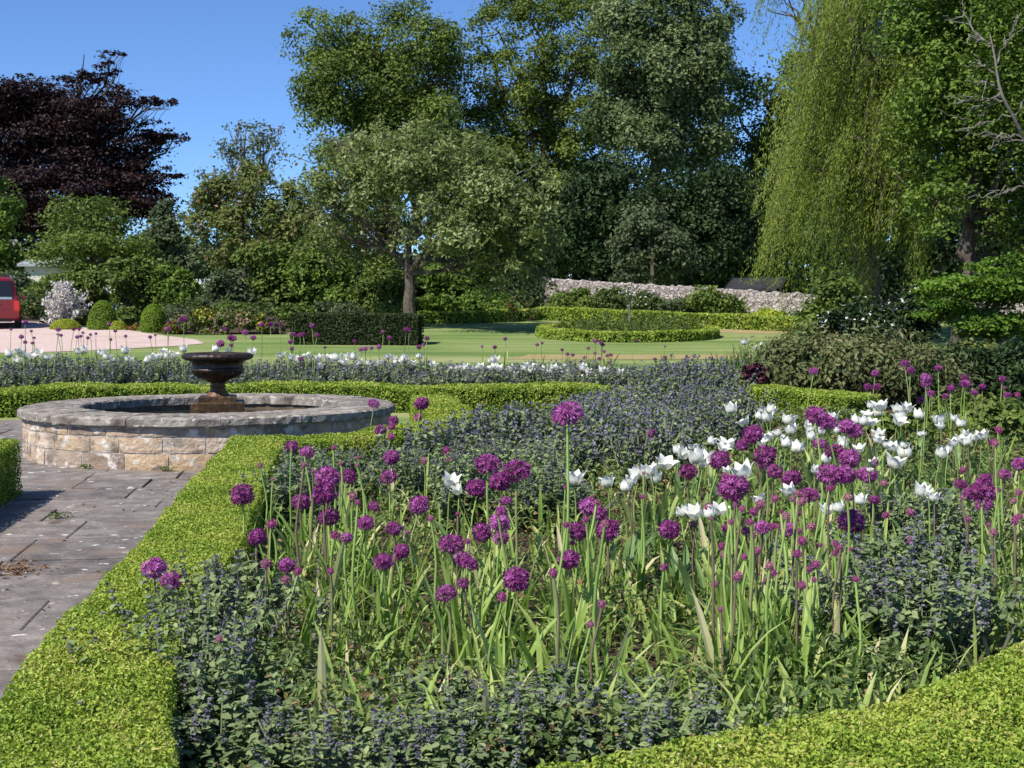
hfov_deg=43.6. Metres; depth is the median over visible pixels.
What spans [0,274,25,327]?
parked car
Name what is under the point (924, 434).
white tulip
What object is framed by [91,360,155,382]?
catmint clump
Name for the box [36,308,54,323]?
border plant
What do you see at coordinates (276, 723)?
catmint clump
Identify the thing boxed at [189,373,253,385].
catmint clump
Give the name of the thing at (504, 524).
allium
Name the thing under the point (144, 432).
fountain basin
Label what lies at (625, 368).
catmint clump
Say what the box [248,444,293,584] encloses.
allium
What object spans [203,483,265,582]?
allium
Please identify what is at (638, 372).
catmint clump
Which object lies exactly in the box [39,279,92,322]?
flowering shrub
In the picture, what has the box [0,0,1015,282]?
sky
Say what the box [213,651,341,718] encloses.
catmint clump
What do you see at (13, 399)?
box hedge
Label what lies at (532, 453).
catmint clump
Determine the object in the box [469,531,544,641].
allium
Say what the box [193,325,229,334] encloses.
flower clump
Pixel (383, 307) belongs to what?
border plant
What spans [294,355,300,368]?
white tulip
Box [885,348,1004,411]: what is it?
shrub bed soil
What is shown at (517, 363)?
catmint clump
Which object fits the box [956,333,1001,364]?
variegated bush
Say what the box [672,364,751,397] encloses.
catmint clump
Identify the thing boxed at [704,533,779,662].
allium
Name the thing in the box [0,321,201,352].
gravel drive
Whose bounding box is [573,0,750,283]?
broadleaf tree
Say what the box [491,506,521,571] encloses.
allium
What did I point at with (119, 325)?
golden mound
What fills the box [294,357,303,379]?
allium
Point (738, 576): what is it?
allium
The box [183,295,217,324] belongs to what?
border plant
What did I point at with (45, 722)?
box hedge
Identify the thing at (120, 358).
catmint clump
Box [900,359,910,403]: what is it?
allium
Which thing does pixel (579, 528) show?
allium
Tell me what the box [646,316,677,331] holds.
rose bush
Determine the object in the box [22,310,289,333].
back border soil
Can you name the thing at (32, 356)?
white tulip
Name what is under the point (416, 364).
catmint clump
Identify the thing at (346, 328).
yew hedge
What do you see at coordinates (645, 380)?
catmint clump
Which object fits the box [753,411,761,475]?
white tulip
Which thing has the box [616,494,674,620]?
allium
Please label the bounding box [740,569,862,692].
allium
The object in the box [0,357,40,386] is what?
catmint clump
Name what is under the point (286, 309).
border plant
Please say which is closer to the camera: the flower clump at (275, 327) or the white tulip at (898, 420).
the white tulip at (898, 420)
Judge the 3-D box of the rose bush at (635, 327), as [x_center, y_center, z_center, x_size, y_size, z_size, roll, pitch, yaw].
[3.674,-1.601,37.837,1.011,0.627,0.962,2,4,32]
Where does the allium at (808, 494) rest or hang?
on the flower bed soil at (525, 545)
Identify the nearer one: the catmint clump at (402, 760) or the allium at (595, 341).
the catmint clump at (402, 760)
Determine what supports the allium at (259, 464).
on the flower bed soil at (525, 545)
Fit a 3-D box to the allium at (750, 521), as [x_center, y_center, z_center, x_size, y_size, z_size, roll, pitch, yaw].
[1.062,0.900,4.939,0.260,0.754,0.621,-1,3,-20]
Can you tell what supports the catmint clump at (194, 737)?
on the flower bed soil at (525, 545)
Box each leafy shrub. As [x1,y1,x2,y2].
[0,268,38,294]
[17,271,77,314]
[62,259,113,310]
[97,253,172,313]
[142,258,206,309]
[179,268,259,307]
[228,238,319,316]
[270,232,401,308]
[347,250,417,312]
[402,291,458,311]
[415,252,513,309]
[423,262,462,310]
[460,285,523,310]
[490,266,550,308]
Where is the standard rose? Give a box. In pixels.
[617,282,639,322]
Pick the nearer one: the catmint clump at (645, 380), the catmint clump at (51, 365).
the catmint clump at (645, 380)
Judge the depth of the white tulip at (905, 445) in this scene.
9.32 m
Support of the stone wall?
on the ground at (454, 343)
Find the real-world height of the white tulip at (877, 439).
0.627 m
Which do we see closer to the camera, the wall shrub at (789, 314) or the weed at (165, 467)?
the weed at (165, 467)
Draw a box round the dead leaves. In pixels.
[0,478,174,617]
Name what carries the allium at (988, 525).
on the flower bed soil at (525, 545)
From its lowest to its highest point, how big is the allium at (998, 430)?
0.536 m
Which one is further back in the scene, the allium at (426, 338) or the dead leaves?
the allium at (426, 338)
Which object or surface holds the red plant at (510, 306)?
on the ground at (454, 343)
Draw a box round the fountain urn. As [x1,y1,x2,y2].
[181,352,252,413]
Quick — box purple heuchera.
[738,362,772,384]
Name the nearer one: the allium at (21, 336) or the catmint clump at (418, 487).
the catmint clump at (418, 487)
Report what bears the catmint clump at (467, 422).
on the flower bed soil at (525, 545)
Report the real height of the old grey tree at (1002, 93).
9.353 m
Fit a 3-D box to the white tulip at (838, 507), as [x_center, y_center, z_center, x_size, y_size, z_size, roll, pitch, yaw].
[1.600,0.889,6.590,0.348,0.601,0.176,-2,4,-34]
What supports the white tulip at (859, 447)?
on the flower bed soil at (525, 545)
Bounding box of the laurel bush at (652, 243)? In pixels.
[600,198,706,285]
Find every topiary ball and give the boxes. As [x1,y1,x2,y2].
[86,300,117,329]
[140,304,166,331]
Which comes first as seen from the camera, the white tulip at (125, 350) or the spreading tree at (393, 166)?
the white tulip at (125, 350)
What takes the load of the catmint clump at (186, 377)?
on the far bed soil
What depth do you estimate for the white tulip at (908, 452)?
9.58 m
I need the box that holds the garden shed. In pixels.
[724,276,794,292]
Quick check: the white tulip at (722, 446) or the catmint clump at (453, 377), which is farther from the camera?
the catmint clump at (453, 377)
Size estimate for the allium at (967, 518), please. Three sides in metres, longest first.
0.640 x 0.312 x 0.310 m
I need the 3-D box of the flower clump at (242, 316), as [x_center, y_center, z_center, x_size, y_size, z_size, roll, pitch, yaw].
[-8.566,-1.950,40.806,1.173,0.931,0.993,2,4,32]
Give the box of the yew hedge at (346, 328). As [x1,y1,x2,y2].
[289,311,424,344]
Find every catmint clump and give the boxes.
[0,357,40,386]
[0,359,44,381]
[0,363,68,386]
[0,367,24,387]
[18,357,84,383]
[27,352,83,377]
[35,366,96,383]
[54,357,116,382]
[61,600,299,710]
[69,560,294,659]
[74,358,128,376]
[74,361,133,383]
[77,627,317,756]
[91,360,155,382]
[106,355,151,372]
[106,361,175,383]
[118,687,338,767]
[134,353,183,378]
[139,359,185,381]
[159,367,205,383]
[167,549,336,655]
[168,361,204,380]
[176,360,204,383]
[178,693,365,767]
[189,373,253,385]
[191,694,385,767]
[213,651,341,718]
[229,461,356,534]
[233,362,255,382]
[235,365,301,387]
[244,359,296,380]
[250,696,482,767]
[254,359,289,376]
[268,449,380,512]
[276,368,319,381]
[279,443,348,474]
[280,356,341,381]
[285,358,325,374]
[298,444,381,498]
[303,365,367,381]
[309,707,490,767]
[321,362,364,380]
[322,361,367,381]
[326,654,536,730]
[339,696,560,767]
[340,437,465,501]
[343,361,408,383]
[357,363,401,383]
[361,359,398,374]
[368,449,510,533]
[376,419,499,468]
[379,448,474,516]
[384,369,437,385]
[392,357,430,377]
[392,670,587,765]
[395,359,454,384]
[395,668,645,767]
[413,406,518,460]
[418,364,485,384]
[432,365,464,383]
[433,440,520,500]
[434,360,476,373]
[440,368,474,382]
[448,669,709,767]
[450,427,528,459]
[460,365,511,381]
[461,366,518,383]
[461,400,535,452]
[461,455,622,532]
[461,649,674,712]
[463,368,515,383]
[479,417,559,453]
[483,445,622,512]
[485,408,581,435]
[486,434,598,497]
[489,366,559,383]
[492,401,600,447]
[501,360,549,381]
[517,423,620,481]
[521,672,735,767]
[535,364,595,382]
[536,369,594,382]
[538,360,583,378]
[546,392,612,406]
[546,393,619,409]
[547,393,635,442]
[568,394,632,415]
[570,406,645,477]
[572,359,621,380]
[573,673,788,767]
[574,400,636,443]
[576,369,625,384]
[578,381,654,400]
[578,422,690,490]
[580,368,643,385]
[581,391,626,402]
[585,385,633,397]
[585,412,663,447]
[601,395,656,414]
[603,385,682,408]
[611,389,669,399]
[611,401,707,443]
[612,368,660,385]
[613,363,647,381]
[615,366,657,385]
[617,397,696,423]
[618,397,683,417]
[620,385,677,404]
[620,406,714,482]
[623,417,708,463]
[626,363,680,395]
[632,357,704,390]
[636,374,700,400]
[638,362,712,391]
[639,360,679,374]
[647,387,720,414]
[649,392,728,423]
[653,402,736,444]
[658,354,732,381]
[661,393,727,419]
[667,382,720,402]
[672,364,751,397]
[674,404,763,459]
[678,377,741,406]
[686,357,759,394]
[701,386,789,428]
[702,389,778,438]
[771,513,1023,614]
[778,564,967,672]
[782,560,1023,692]
[811,546,1023,673]
[830,480,957,547]
[845,490,1023,569]
[855,519,1023,608]
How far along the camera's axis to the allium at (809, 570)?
5.51 m
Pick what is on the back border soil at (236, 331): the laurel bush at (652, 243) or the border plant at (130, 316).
the border plant at (130, 316)
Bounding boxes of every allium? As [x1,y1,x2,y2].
[9,328,13,362]
[18,334,23,374]
[23,320,27,376]
[52,327,60,382]
[52,334,63,361]
[70,328,76,366]
[75,335,82,362]
[88,333,93,362]
[94,332,101,363]
[107,322,110,353]
[141,557,167,592]
[159,571,183,623]
[160,327,169,381]
[165,635,255,715]
[179,315,187,368]
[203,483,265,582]
[216,340,224,351]
[222,327,227,351]
[239,567,344,687]
[240,557,350,666]
[240,559,274,671]
[241,330,248,380]
[245,518,313,591]
[246,528,290,605]
[247,477,287,569]
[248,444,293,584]
[248,462,277,558]
[250,335,255,370]
[254,576,315,677]
[258,322,264,379]
[267,322,272,367]
[268,462,340,617]
[272,469,318,586]
[274,494,357,583]
[275,530,349,631]
[277,620,339,733]
[283,440,316,464]
[287,340,292,379]
[287,469,356,536]
[290,532,366,636]
[291,332,295,375]
[291,663,354,720]
[292,452,329,550]
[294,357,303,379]
[294,481,349,613]
[299,446,314,477]
[301,332,306,373]
[306,444,375,575]
[306,523,357,595]
[309,323,314,377]
[312,333,319,372]
[314,465,374,606]
[314,507,359,600]
[317,455,384,572]
[318,461,354,554]
[321,527,396,618]
[322,492,395,577]
[327,567,381,678]
[332,499,405,666]
[337,463,388,573]
[339,521,402,611]
[339,552,440,675]
[349,501,437,591]
[352,515,424,617]
[358,398,379,428]
[360,544,429,658]
[361,422,405,466]
[362,346,367,380]
[362,469,421,551]
[363,425,386,482]
[375,433,394,485]
[377,396,436,476]
[383,449,412,521]
[384,556,430,651]
[386,495,435,583]
[386,529,423,619]
[388,415,401,443]
[388,584,484,685]
[393,533,464,640]
[394,522,497,630]
[396,515,459,664]
[399,454,436,526]
[399,570,500,686]
[403,327,408,380]
[412,592,565,697]
[413,552,516,668]
[414,412,422,421]
[424,336,429,384]
[428,538,549,634]
[430,458,461,515]
[440,551,513,660]
[442,446,450,458]
[444,511,539,628]
[459,478,501,565]
[462,453,514,591]
[464,459,585,644]
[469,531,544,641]
[476,471,521,578]
[479,495,515,577]
[479,513,542,595]
[489,565,552,680]
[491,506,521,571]
[491,510,564,661]
[503,337,521,367]
[505,521,575,679]
[509,568,661,701]
[511,521,604,619]
[531,343,546,366]
[535,550,601,672]
[537,342,544,364]
[543,519,677,705]
[544,400,592,644]
[545,540,593,613]
[545,620,645,703]
[547,496,616,594]
[551,485,585,593]
[562,351,571,364]
[569,506,636,596]
[575,516,597,643]
[578,518,630,629]
[580,494,616,582]
[582,499,640,634]
[588,350,605,365]
[589,600,650,690]
[593,339,597,378]
[597,471,645,587]
[599,341,602,365]
[608,353,619,366]
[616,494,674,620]
[642,519,760,696]
[645,429,671,488]
[645,519,746,626]
[648,563,690,680]
[651,588,787,719]
[652,521,711,602]
[654,503,736,675]
[656,507,791,673]
[665,581,748,695]
[670,551,738,633]
[672,463,743,547]
[676,577,792,663]
[678,505,748,685]
[679,571,820,719]
[681,519,749,622]
[686,450,730,555]
[689,472,746,599]
[689,516,760,695]
[690,503,741,594]
[694,561,774,713]
[697,553,759,653]
[698,473,749,644]
[699,524,740,602]
[702,542,737,619]
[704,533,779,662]
[707,512,793,675]
[716,499,785,621]
[716,522,776,645]
[717,497,774,590]
[717,525,798,652]
[724,549,803,703]
[725,425,792,542]
[731,438,753,502]
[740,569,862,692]
[741,520,782,598]
[743,445,789,577]
[744,463,783,538]
[745,560,821,675]
[747,518,812,687]
[748,495,781,582]
[748,546,765,601]
[751,462,795,521]
[752,497,845,672]
[755,507,812,576]
[759,521,823,596]
[761,565,821,640]
[764,577,889,704]
[773,524,830,639]
[776,510,788,626]
[778,470,812,549]
[780,495,823,614]
[782,575,868,705]
[784,547,848,661]
[787,502,858,672]
[787,528,827,643]
[789,540,852,592]
[790,463,845,595]
[790,487,832,563]
[792,405,836,566]
[794,490,872,642]
[797,536,873,661]
[798,367,818,448]
[799,438,831,501]
[799,522,816,576]
[802,543,842,690]
[806,448,861,544]
[807,414,858,546]
[807,418,860,533]
[810,543,849,585]
[813,575,863,704]
[821,544,874,686]
[824,443,864,531]
[824,508,879,566]
[825,547,865,644]
[826,484,858,590]
[833,423,867,494]
[833,458,892,513]
[837,464,875,580]
[843,493,885,639]
[844,495,880,560]
[847,383,872,411]
[853,369,879,445]
[857,466,878,509]
[857,500,910,558]
[862,434,895,474]
[862,480,916,534]
[872,383,880,418]
[881,535,957,569]
[892,508,980,557]
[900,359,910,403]
[906,367,914,402]
[906,374,934,475]
[909,380,932,467]
[916,516,970,586]
[917,396,937,415]
[923,380,942,436]
[927,390,942,444]
[934,365,959,439]
[935,393,954,441]
[938,479,977,542]
[942,384,959,438]
[944,379,970,469]
[949,495,970,565]
[953,528,1011,635]
[959,467,1010,526]
[960,374,976,432]
[962,486,977,546]
[964,498,993,555]
[965,383,985,441]
[965,389,983,429]
[969,480,1013,575]
[970,439,1020,489]
[970,469,1011,540]
[971,427,1016,477]
[973,472,991,548]
[973,485,1020,554]
[980,489,1023,557]
[980,522,1013,605]
[983,428,1011,474]
[984,440,1023,591]
[984,488,1023,601]
[985,471,1023,587]
[992,440,1019,556]
[994,392,1011,439]
[995,426,1023,469]
[996,515,1023,607]
[996,517,1023,644]
[998,375,1005,437]
[998,513,1023,607]
[1003,457,1023,513]
[1010,498,1023,579]
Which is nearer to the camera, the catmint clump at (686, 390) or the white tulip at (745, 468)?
the white tulip at (745, 468)
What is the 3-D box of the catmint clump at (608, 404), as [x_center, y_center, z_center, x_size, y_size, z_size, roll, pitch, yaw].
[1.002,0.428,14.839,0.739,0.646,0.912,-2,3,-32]
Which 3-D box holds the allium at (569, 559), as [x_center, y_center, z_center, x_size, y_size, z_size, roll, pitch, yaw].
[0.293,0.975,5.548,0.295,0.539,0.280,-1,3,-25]
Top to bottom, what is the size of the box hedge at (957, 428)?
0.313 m
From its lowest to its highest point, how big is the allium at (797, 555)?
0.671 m
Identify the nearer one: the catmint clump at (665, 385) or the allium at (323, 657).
the allium at (323, 657)
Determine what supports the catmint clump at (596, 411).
on the flower bed soil at (525, 545)
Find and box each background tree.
[0,176,28,276]
[131,197,220,285]
[276,199,348,299]
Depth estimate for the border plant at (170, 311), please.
44.66 m
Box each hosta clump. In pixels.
[858,407,938,447]
[916,391,1003,418]
[971,396,1023,455]
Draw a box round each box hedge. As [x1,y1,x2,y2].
[0,379,881,419]
[0,433,289,767]
[0,437,22,506]
[281,392,472,466]
[416,308,540,323]
[529,642,1023,767]
[535,321,719,342]
[536,306,801,330]
[858,411,1023,442]
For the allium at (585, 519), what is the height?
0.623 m
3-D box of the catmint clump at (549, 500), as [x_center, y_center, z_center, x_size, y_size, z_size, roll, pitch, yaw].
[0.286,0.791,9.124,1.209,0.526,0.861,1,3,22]
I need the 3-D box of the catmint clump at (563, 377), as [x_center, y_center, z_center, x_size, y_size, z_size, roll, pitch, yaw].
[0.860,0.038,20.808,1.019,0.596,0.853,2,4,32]
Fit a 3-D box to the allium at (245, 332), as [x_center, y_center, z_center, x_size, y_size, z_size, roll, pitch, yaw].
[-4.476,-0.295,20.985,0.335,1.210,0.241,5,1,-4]
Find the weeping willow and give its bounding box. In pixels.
[737,0,1007,319]
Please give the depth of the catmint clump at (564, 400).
15.36 m
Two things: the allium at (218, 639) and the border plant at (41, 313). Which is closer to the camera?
the allium at (218, 639)
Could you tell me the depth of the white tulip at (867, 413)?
12.18 m
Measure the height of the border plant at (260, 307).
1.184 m
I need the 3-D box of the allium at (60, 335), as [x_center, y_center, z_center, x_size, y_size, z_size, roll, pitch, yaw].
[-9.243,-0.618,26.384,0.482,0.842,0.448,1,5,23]
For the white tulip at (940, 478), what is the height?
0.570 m
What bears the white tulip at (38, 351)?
on the far bed soil
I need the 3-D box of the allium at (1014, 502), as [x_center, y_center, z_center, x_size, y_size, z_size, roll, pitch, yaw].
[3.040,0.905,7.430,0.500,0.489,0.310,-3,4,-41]
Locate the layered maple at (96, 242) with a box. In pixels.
[13,190,170,276]
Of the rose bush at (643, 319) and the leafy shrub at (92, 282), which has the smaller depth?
the rose bush at (643, 319)
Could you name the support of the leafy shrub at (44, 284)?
on the back border soil at (236, 331)
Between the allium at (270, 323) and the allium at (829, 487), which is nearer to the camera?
the allium at (829, 487)
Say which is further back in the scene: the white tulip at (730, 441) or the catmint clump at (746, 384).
the catmint clump at (746, 384)
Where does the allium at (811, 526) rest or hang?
on the flower bed soil at (525, 545)
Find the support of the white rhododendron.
on the shrub bed soil at (888, 409)
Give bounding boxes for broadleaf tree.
[279,0,527,267]
[450,0,634,276]
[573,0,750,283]
[682,46,840,292]
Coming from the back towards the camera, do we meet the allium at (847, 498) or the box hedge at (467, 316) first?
the box hedge at (467, 316)
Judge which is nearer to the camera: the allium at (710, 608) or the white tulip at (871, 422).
the allium at (710, 608)
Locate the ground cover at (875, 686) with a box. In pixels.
[179,404,1023,767]
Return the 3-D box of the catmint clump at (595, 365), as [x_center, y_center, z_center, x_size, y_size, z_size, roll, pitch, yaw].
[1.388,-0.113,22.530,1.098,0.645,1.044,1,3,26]
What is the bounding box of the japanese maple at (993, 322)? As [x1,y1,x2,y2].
[898,251,1023,342]
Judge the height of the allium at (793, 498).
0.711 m
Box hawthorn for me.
[174,155,315,281]
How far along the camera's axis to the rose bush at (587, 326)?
38.01 m
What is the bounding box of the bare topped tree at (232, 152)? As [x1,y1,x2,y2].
[190,118,287,279]
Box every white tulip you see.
[4,348,13,359]
[15,347,23,357]
[15,357,21,378]
[25,351,38,359]
[32,348,43,363]
[43,353,53,375]
[73,348,81,368]
[78,345,87,367]
[97,348,107,362]
[101,351,112,359]
[107,357,114,364]
[120,346,130,354]
[125,356,131,368]
[143,356,149,363]
[146,352,158,381]
[163,351,171,367]
[170,351,179,380]
[178,344,187,361]
[212,344,219,351]
[247,347,256,370]
[275,351,285,365]
[287,353,295,372]
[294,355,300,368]
[301,351,311,372]
[315,353,322,371]
[316,362,323,369]
[322,354,332,377]
[330,352,340,365]
[340,357,348,366]
[343,352,350,359]
[350,352,358,367]
[355,358,362,376]
[376,358,384,364]
[383,353,393,382]
[390,355,396,380]
[391,360,400,383]
[398,353,409,377]
[410,360,415,365]
[414,352,423,359]
[429,360,437,384]
[434,482,461,587]
[439,471,471,561]
[462,363,469,370]
[476,362,483,374]
[487,362,495,369]
[491,355,499,373]
[494,364,505,381]
[505,364,514,372]
[520,364,530,372]
[548,364,558,378]
[559,469,590,551]
[579,362,587,370]
[596,474,622,582]
[597,479,657,591]
[599,365,608,372]
[609,472,657,580]
[619,464,662,536]
[633,461,667,572]
[638,463,671,558]
[641,506,707,622]
[647,444,691,518]
[650,472,682,558]
[656,453,687,540]
[657,501,693,616]
[660,502,709,623]
[667,446,696,518]
[674,443,699,497]
[686,445,707,539]
[693,501,729,581]
[694,449,721,535]
[694,506,733,630]
[697,458,721,541]
[699,454,714,539]
[702,435,721,495]
[708,441,731,503]
[713,466,748,562]
[714,436,757,486]
[715,401,738,462]
[730,458,771,572]
[730,469,766,561]
[734,416,751,464]
[741,338,748,349]
[747,411,780,470]
[750,438,771,494]
[751,492,780,566]
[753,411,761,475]
[757,406,780,444]
[762,402,777,463]
[763,430,783,486]
[768,428,782,502]
[776,422,797,476]
[779,433,798,482]
[780,481,814,581]
[781,436,799,512]
[782,412,801,466]
[782,438,805,506]
[798,420,812,477]
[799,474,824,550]
[800,425,816,487]
[802,503,832,569]
[806,430,830,498]
[807,500,845,584]
[809,426,836,480]
[811,463,835,547]
[820,453,835,503]
[823,411,839,465]
[823,434,849,493]
[832,425,840,465]
[837,439,862,504]
[846,413,865,468]
[849,415,886,483]
[849,443,876,494]
[849,466,889,547]
[854,492,888,551]
[859,409,879,454]
[859,434,885,495]
[865,401,877,444]
[865,417,887,467]
[867,409,883,459]
[867,456,897,509]
[870,398,893,457]
[871,427,885,475]
[877,439,902,496]
[883,440,915,506]
[884,451,907,515]
[889,410,915,469]
[890,402,912,442]
[890,480,931,544]
[892,413,914,469]
[892,446,914,501]
[893,401,916,446]
[896,445,916,491]
[898,440,917,501]
[904,407,924,463]
[911,431,941,500]
[914,430,931,481]
[920,490,941,533]
[923,420,945,484]
[923,488,933,545]
[924,446,962,507]
[928,443,961,505]
[928,491,943,554]
[931,412,954,468]
[936,437,972,494]
[946,413,976,472]
[948,418,966,474]
[948,434,972,507]
[954,436,971,502]
[956,432,977,514]
[961,429,981,477]
[962,429,992,477]
[965,434,989,507]
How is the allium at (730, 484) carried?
on the flower bed soil at (525, 545)
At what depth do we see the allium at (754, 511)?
5.12 m
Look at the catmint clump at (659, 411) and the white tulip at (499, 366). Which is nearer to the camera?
the catmint clump at (659, 411)
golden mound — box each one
[49,319,80,329]
[110,321,127,329]
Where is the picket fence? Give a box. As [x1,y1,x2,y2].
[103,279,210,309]
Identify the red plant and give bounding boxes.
[503,296,519,320]
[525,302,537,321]
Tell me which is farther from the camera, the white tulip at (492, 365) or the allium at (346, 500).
the white tulip at (492, 365)
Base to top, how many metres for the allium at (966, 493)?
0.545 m
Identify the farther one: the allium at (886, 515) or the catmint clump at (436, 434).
the catmint clump at (436, 434)
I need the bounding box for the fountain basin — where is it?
[17,393,394,471]
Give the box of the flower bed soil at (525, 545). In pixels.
[270,413,1023,734]
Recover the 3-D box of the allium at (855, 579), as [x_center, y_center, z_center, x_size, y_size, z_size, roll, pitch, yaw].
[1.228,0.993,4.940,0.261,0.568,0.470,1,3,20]
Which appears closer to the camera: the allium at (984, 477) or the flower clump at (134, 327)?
the allium at (984, 477)
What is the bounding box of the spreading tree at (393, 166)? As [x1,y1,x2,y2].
[285,112,568,317]
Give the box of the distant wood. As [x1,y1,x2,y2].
[10,190,1021,304]
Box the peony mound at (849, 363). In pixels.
[716,313,992,409]
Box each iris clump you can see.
[710,350,758,376]
[727,342,764,367]
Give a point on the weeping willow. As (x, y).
(834, 81)
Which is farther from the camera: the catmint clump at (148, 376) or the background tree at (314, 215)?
the background tree at (314, 215)
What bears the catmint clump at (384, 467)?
on the flower bed soil at (525, 545)
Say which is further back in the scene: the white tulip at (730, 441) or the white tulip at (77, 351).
the white tulip at (77, 351)
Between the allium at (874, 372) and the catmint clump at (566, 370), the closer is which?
the allium at (874, 372)
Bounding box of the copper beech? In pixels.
[0,49,190,255]
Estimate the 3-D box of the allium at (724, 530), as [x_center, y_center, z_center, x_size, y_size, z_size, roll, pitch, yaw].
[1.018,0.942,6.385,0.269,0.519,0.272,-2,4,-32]
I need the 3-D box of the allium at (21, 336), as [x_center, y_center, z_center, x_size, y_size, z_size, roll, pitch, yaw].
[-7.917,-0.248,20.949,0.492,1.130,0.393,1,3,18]
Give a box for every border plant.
[19,289,51,319]
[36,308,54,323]
[74,307,90,325]
[115,306,142,325]
[164,303,189,323]
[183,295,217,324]
[210,296,250,314]
[247,296,283,318]
[270,301,316,327]
[312,297,371,312]
[361,301,402,312]
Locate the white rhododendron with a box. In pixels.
[814,282,952,354]
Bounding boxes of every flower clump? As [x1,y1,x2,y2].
[124,322,139,330]
[161,320,187,333]
[169,309,199,332]
[190,305,217,327]
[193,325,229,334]
[207,310,240,329]
[228,309,255,333]
[244,313,269,333]
[261,315,285,333]
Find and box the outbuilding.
[14,257,145,306]
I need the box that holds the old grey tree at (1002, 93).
[938,0,1023,208]
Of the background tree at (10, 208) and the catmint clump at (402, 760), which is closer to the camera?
the catmint clump at (402, 760)
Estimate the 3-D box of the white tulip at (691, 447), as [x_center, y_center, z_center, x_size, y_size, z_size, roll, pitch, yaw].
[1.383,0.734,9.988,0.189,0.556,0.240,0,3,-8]
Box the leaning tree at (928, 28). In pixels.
[852,0,1023,345]
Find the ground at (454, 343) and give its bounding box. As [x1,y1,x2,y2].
[0,307,1023,424]
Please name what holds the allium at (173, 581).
on the flower bed soil at (525, 545)
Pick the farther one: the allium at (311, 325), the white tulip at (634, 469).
the allium at (311, 325)
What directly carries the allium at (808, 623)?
on the flower bed soil at (525, 545)
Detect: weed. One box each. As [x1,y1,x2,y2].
[45,511,73,518]
[73,463,90,468]
[154,466,176,470]
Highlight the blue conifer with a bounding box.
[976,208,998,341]
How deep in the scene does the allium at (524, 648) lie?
4.62 m
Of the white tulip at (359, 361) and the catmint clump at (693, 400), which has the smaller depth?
the catmint clump at (693, 400)
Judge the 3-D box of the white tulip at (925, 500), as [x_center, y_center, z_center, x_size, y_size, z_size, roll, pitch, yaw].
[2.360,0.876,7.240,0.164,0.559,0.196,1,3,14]
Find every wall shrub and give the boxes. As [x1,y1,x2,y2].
[540,286,596,307]
[587,284,627,310]
[623,289,668,310]
[656,296,700,312]
[680,284,750,313]
[751,307,791,315]
[787,309,805,316]
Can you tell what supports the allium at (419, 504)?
on the flower bed soil at (525, 545)
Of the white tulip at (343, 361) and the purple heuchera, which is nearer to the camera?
the purple heuchera
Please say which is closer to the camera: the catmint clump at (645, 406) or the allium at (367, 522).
the allium at (367, 522)
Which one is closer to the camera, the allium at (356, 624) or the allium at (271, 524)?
the allium at (356, 624)
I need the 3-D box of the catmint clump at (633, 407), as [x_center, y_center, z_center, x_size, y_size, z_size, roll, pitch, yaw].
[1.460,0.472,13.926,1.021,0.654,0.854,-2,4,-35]
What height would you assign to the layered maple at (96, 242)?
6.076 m
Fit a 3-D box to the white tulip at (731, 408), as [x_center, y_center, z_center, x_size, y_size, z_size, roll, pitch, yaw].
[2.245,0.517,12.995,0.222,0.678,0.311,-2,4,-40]
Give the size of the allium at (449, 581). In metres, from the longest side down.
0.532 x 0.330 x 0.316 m
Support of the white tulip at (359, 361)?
on the far bed soil
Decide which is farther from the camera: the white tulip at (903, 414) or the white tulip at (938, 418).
the white tulip at (903, 414)
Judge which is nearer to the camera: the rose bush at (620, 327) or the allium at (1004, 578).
the allium at (1004, 578)
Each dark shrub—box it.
[781,263,878,343]
[928,335,1023,401]
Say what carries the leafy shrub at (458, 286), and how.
on the back border soil at (236, 331)
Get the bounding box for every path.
[0,420,368,721]
[509,354,752,358]
[550,322,787,333]
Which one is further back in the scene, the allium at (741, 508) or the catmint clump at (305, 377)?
the catmint clump at (305, 377)
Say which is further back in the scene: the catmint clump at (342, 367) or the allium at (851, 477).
the catmint clump at (342, 367)
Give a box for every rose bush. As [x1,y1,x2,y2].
[553,318,571,328]
[571,317,595,329]
[573,316,596,328]
[575,321,599,330]
[585,311,618,330]
[591,316,617,330]
[602,320,627,331]
[614,318,632,330]
[619,312,634,325]
[622,318,649,331]
[623,319,648,331]
[631,311,657,326]
[631,312,651,330]
[646,316,675,330]
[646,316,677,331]
[650,311,680,329]
[651,310,680,326]
[670,318,692,329]
[677,312,706,328]
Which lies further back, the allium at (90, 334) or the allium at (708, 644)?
the allium at (90, 334)
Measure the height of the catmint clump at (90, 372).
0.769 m
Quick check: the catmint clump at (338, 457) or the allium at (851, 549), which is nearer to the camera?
the allium at (851, 549)
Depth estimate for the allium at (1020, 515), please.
6.69 m
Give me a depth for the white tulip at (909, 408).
13.32 m
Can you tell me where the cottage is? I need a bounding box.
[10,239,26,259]
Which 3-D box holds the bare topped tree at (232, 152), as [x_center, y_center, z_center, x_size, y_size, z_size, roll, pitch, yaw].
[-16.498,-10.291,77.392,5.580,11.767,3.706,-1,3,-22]
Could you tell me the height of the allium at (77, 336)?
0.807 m
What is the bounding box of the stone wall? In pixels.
[536,277,1023,320]
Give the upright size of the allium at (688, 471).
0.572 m
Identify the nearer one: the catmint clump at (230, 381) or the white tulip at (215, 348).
the catmint clump at (230, 381)
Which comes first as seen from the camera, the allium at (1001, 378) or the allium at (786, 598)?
the allium at (786, 598)
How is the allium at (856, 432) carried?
on the flower bed soil at (525, 545)
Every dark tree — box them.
[419,119,742,288]
[518,146,803,287]
[736,0,1023,306]
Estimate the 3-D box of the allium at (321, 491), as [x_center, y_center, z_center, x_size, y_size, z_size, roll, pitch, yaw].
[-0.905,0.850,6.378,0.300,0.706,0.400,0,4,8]
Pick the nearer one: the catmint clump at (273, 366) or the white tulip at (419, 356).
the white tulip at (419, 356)
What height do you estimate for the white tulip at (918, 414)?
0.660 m

